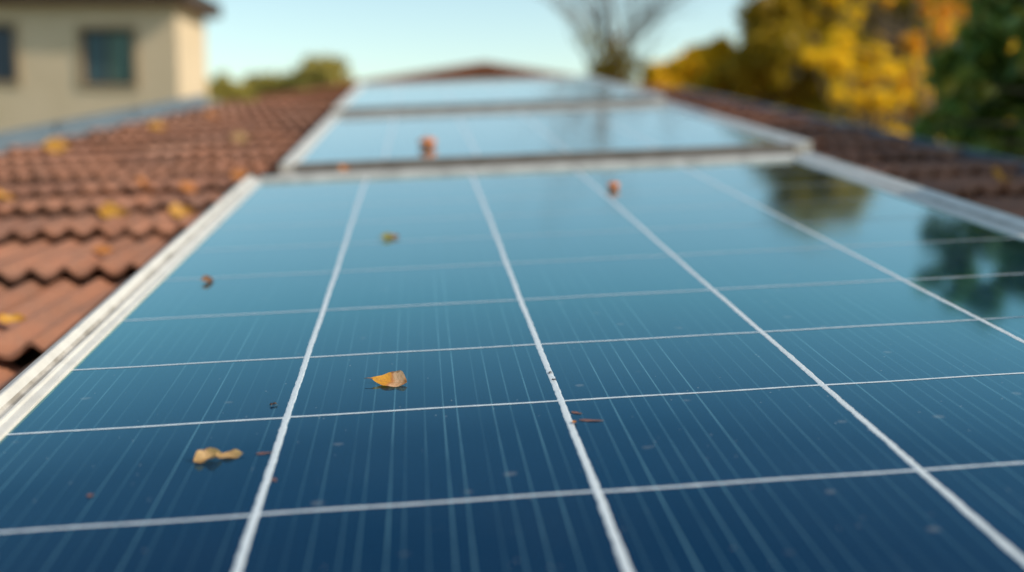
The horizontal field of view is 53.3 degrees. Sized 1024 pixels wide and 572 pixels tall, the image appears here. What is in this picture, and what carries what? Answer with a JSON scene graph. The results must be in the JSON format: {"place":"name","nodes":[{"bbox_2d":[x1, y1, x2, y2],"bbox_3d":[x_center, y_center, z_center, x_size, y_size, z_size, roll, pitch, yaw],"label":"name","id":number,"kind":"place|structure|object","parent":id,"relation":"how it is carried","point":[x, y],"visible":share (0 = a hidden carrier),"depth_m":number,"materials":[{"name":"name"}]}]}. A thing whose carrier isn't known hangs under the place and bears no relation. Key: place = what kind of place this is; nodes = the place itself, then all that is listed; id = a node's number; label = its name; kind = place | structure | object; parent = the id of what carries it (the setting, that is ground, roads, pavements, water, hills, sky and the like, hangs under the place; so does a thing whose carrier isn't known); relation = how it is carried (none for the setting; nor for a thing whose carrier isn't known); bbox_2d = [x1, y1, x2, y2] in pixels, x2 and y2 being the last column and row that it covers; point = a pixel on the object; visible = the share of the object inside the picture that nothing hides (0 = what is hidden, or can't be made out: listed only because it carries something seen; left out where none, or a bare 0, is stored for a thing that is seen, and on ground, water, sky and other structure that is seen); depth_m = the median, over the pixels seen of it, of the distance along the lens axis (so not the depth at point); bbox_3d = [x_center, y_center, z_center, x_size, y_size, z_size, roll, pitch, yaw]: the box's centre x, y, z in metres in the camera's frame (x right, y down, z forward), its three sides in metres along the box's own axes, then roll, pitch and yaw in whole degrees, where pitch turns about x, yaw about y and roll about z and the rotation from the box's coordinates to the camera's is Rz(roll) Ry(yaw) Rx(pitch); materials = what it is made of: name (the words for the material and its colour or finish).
{"place":"outdoors","nodes":[
{"label":"outdoors","id":0,"kind":"place"},
{"bbox_2d":[0,0,221,159],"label":"stucco house","id":1,"kind":"structure","parent":0,"point":[61,60],"depth_m":19.66,"materials":[{"name":"beige paint"}]},
{"bbox_2d":[0,26,15,81],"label":"window","id":2,"kind":"structure","parent":1,"relation":"in","point":[7,51],"depth_m":19.69,"materials":[{"name":"blue glass"}]},
{"bbox_2d":[82,30,133,84],"bbox_3d":[-7.769,-4.412,19.710,0.997,1.049,0.080,0,7,0],"label":"window","id":3,"kind":"structure","parent":1,"relation":"in","point":[107,54],"depth_m":19.70,"materials":[{"name":"blue glass"}]},
{"bbox_2d":[197,0,798,84],"label":"sky","id":4,"kind":"structure","parent":0,"point":[378,38],"materials":[{"name":"blue"}]},
{"bbox_3d":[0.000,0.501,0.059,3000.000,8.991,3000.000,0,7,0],"label":"ground","id":5,"kind":"structure","parent":0,"visible":0},
{"bbox_2d":[207,71,257,101],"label":"distant tree","id":6,"kind":"object","parent":5,"relation":"on","point":[222,86],"visible":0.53,"depth_m":41.87,"materials":[{"name":"green plant"}]},
{"bbox_2d":[238,70,284,100],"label":"distant tree","id":7,"kind":"object","parent":5,"relation":"on","point":[263,84],"visible":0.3,"depth_m":46.12,"materials":[{"name":"green plant"}]},
{"bbox_2d":[276,52,353,93],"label":"distant tree","id":8,"kind":"object","parent":5,"relation":"on","point":[312,71],"visible":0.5,"depth_m":44.55,"materials":[{"name":"green plant"}]},
{"bbox_2d":[256,61,645,100],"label":"gable building","id":9,"kind":"structure","parent":5,"relation":"on","point":[481,70],"depth_m":13.60,"materials":[{"name":"tile"}]},
{"bbox_2d":[0,86,1023,390],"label":"tiled roof house","id":10,"kind":"structure","parent":5,"relation":"on","point":[60,278],"depth_m":2.85,"materials":[{"name":"tile"}]},
{"bbox_2d":[0,190,14,200],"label":"fallen leaf","id":11,"kind":"object","parent":10,"relation":"on","point":[5,196],"visible":1,"depth_m":2.53,"materials":[{"name":"orange plant"}]},
{"bbox_2d":[0,313,26,322],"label":"fallen leaf","id":12,"kind":"object","parent":10,"relation":"on","point":[14,317],"visible":0.98,"depth_m":1.43,"materials":[{"name":"orange plant"}]},
{"bbox_2d":[35,137,71,152],"bbox_3d":[-1.611,-0.492,3.585,0.120,0.030,0.075,3,42,-16],"label":"fallen leaf","id":13,"kind":"object","parent":10,"relation":"on","point":[55,144],"visible":1,"depth_m":3.60,"materials":[{"name":"plant"}]},
{"bbox_2d":[87,245,115,253],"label":"fallen leaf","id":14,"kind":"object","parent":10,"relation":"on","point":[103,249],"visible":1,"depth_m":1.87,"materials":[{"name":"orange plant"}]},
{"bbox_2d":[98,201,129,217],"bbox_3d":[-0.885,-0.165,2.254,0.082,0.018,0.045,7,44,1],"label":"fallen leaf","id":15,"kind":"object","parent":10,"relation":"on","point":[108,209],"visible":1,"depth_m":2.26,"materials":[{"name":"plant"}]},
{"bbox_2d":[136,177,153,186],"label":"fallen leaf","id":16,"kind":"object","parent":10,"relation":"on","point":[141,180],"visible":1,"depth_m":2.66,"materials":[{"name":"orange plant"}]},
{"bbox_2d":[149,120,166,129],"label":"fallen leaf","id":17,"kind":"object","parent":10,"relation":"on","point":[156,124],"visible":1,"depth_m":4.35,"materials":[{"name":"orange plant"}]},
{"bbox_2d":[164,202,194,217],"bbox_3d":[-0.727,-0.163,2.227,0.066,0.018,0.045,0,42,-26],"label":"fallen leaf","id":18,"kind":"object","parent":10,"relation":"on","point":[176,209],"visible":1,"depth_m":2.23,"materials":[{"name":"orange plant"}]},
{"bbox_2d":[180,180,197,192],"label":"fallen leaf","id":19,"kind":"object","parent":10,"relation":"on","point":[189,187],"visible":1,"depth_m":2.58,"materials":[{"name":"orange plant"}]},
{"bbox_2d":[205,109,218,116],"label":"fallen leaf","id":20,"kind":"object","parent":10,"relation":"on","point":[209,112],"visible":1,"depth_m":4.90,"materials":[{"name":"brown plant"}]},
{"bbox_2d":[227,168,248,179],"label":"fallen leaf","id":21,"kind":"object","parent":10,"relation":"on","point":[241,174],"visible":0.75,"depth_m":2.76,"materials":[{"name":"orange plant"}]},
{"bbox_2d":[232,131,249,141],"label":"fallen leaf","id":22,"kind":"object","parent":10,"relation":"on","point":[237,136],"visible":1,"depth_m":3.77,"materials":[{"name":"orange plant"}]},
{"bbox_2d":[332,75,665,115],"bbox_3d":[-0.126,-0.851,4.736,1.296,0.132,1.806,-3,14,-5],"label":"solar panel","id":23,"kind":"object","parent":10,"relation":"on","point":[359,98],"visible":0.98,"depth_m":4.38,"materials":[{"name":"blue glass"}]},
{"bbox_2d":[0,152,1023,571],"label":"solar panel","id":24,"kind":"object","parent":10,"relation":"on","point":[800,362],"visible":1,"depth_m":0.88,"materials":[{"name":"blue glass"}]},
{"bbox_2d":[201,275,213,281],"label":"fallen leaf","id":25,"kind":"object","parent":24,"relation":"on","point":[205,278],"visible":1,"depth_m":1.28,"materials":[{"name":"brown plant"}]},
{"bbox_2d":[193,447,241,462],"bbox_3d":[-0.214,0.123,0.745,0.035,0.009,0.013,-2,7,-20],"label":"fallen leaf","id":26,"kind":"object","parent":24,"relation":"on","point":[201,456],"visible":1,"depth_m":0.75,"materials":[{"name":"beige plant"}]},
{"bbox_2d":[339,164,349,170],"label":"fallen leaf","id":27,"kind":"object","parent":24,"relation":"on","point":[343,167],"visible":1,"depth_m":2.26,"materials":[{"name":"brown plant"}]},
{"bbox_2d":[364,370,406,386],"bbox_3d":[-0.111,0.082,0.894,0.039,0.006,0.022,5,35,10],"label":"fallen leaf","id":28,"kind":"object","parent":24,"relation":"on","point":[395,379],"visible":1,"depth_m":0.90,"materials":[{"name":"orange plant"}]},
{"bbox_2d":[379,232,399,239],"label":"fallen leaf","id":29,"kind":"object","parent":24,"relation":"on","point":[387,236],"visible":1,"depth_m":1.52,"materials":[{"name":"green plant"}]},
{"bbox_2d":[579,419,603,420],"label":"fallen leaf","id":30,"kind":"object","parent":24,"relation":"on","point":[589,420],"visible":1,"depth_m":0.80,"materials":[{"name":"brown plant"}]},
{"bbox_2d":[607,178,618,188],"bbox_3d":[0.190,-0.192,1.909,0.023,0.022,0.023,6,16,27],"label":"crab apple","id":31,"kind":"object","parent":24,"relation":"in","point":[613,185],"visible":1,"depth_m":1.90,"materials":[{"name":"orange plant"}]},
{"bbox_2d":[279,101,811,174],"bbox_3d":[0.025,-0.430,3.089,1.294,0.116,1.410,-3,14,-5],"label":"solar panel","id":32,"kind":"object","parent":10,"relation":"on","point":[365,142],"visible":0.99,"depth_m":2.77,"materials":[{"name":"blue glass"}]},
{"bbox_2d":[419,131,435,146],"bbox_3d":[-0.221,-0.383,2.657,0.044,0.042,0.045,6,16,27],"label":"crab apple","id":33,"kind":"object","parent":32,"relation":"on","point":[427,142],"visible":1,"depth_m":2.64,"materials":[{"name":"orange plant"}]},
{"bbox_2d":[991,166,1013,180],"bbox_3d":[1.123,-0.252,2.338,0.068,0.021,0.054,-5,42,-45],"label":"fallen leaf","id":34,"kind":"object","parent":10,"relation":"on","point":[997,173],"visible":0.96,"depth_m":2.35,"materials":[{"name":"brown plant"}]},
{"bbox_2d":[543,0,703,82],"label":"bare tree","id":35,"kind":"object","parent":5,"relation":"on","point":[611,68],"visible":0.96,"depth_m":15.58,"materials":[{"name":"brown plant"}]},
{"bbox_2d":[636,33,752,100],"bbox_3d":[2.989,-0.485,17.165,1.934,7.173,2.125,2,7,16],"label":"golden shrub","id":36,"kind":"object","parent":5,"relation":"on","point":[690,65],"visible":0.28,"depth_m":16.79,"materials":[{"name":"yellow plant"}]},
{"bbox_2d":[732,12,948,124],"bbox_3d":[7.932,-2.444,20.690,8.285,10.246,4.523,0,7,0],"label":"golden tree","id":37,"kind":"object","parent":5,"relation":"on","point":[908,109],"visible":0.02,"depth_m":20.17,"materials":[{"name":"yellow plant"}]},
{"bbox_2d":[744,100,942,141],"bbox_3d":[4.167,0.912,11.184,4.083,5.789,1.638,0,7,0],"label":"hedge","id":38,"kind":"object","parent":5,"relation":"on","point":[828,115],"depth_m":10.43,"materials":[{"name":"green plant"}]},
{"bbox_2d":[697,0,1017,129],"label":"olive tree","id":39,"kind":"object","parent":5,"relation":"on","point":[778,35],"visible":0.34,"depth_m":14.12,"materials":[{"name":"yellow plant"}]},
{"bbox_2d":[799,35,931,135],"bbox_3d":[2.902,0.986,8.716,1.051,6.213,1.493,2,7,19],"label":"yellow tree","id":40,"kind":"object","parent":5,"relation":"on","point":[868,103],"visible":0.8,"depth_m":8.32,"materials":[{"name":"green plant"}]},
{"bbox_2d":[814,0,1016,126],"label":"gold leaved tree","id":41,"kind":"object","parent":5,"relation":"on","point":[867,57],"visible":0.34,"depth_m":9.57,"materials":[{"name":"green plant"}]},
{"bbox_2d":[882,0,968,114],"bbox_3d":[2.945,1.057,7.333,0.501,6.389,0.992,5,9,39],"label":"orange shrub","id":42,"kind":"object","parent":5,"relation":"on","point":[945,10],"visible":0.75,"depth_m":6.91,"materials":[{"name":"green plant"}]},
{"bbox_2d":[909,0,1023,159],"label":"green bush","id":43,"kind":"object","parent":5,"relation":"on","point":[974,78],"visible":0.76,"depth_m":3.34,"materials":[{"name":"green plant"}]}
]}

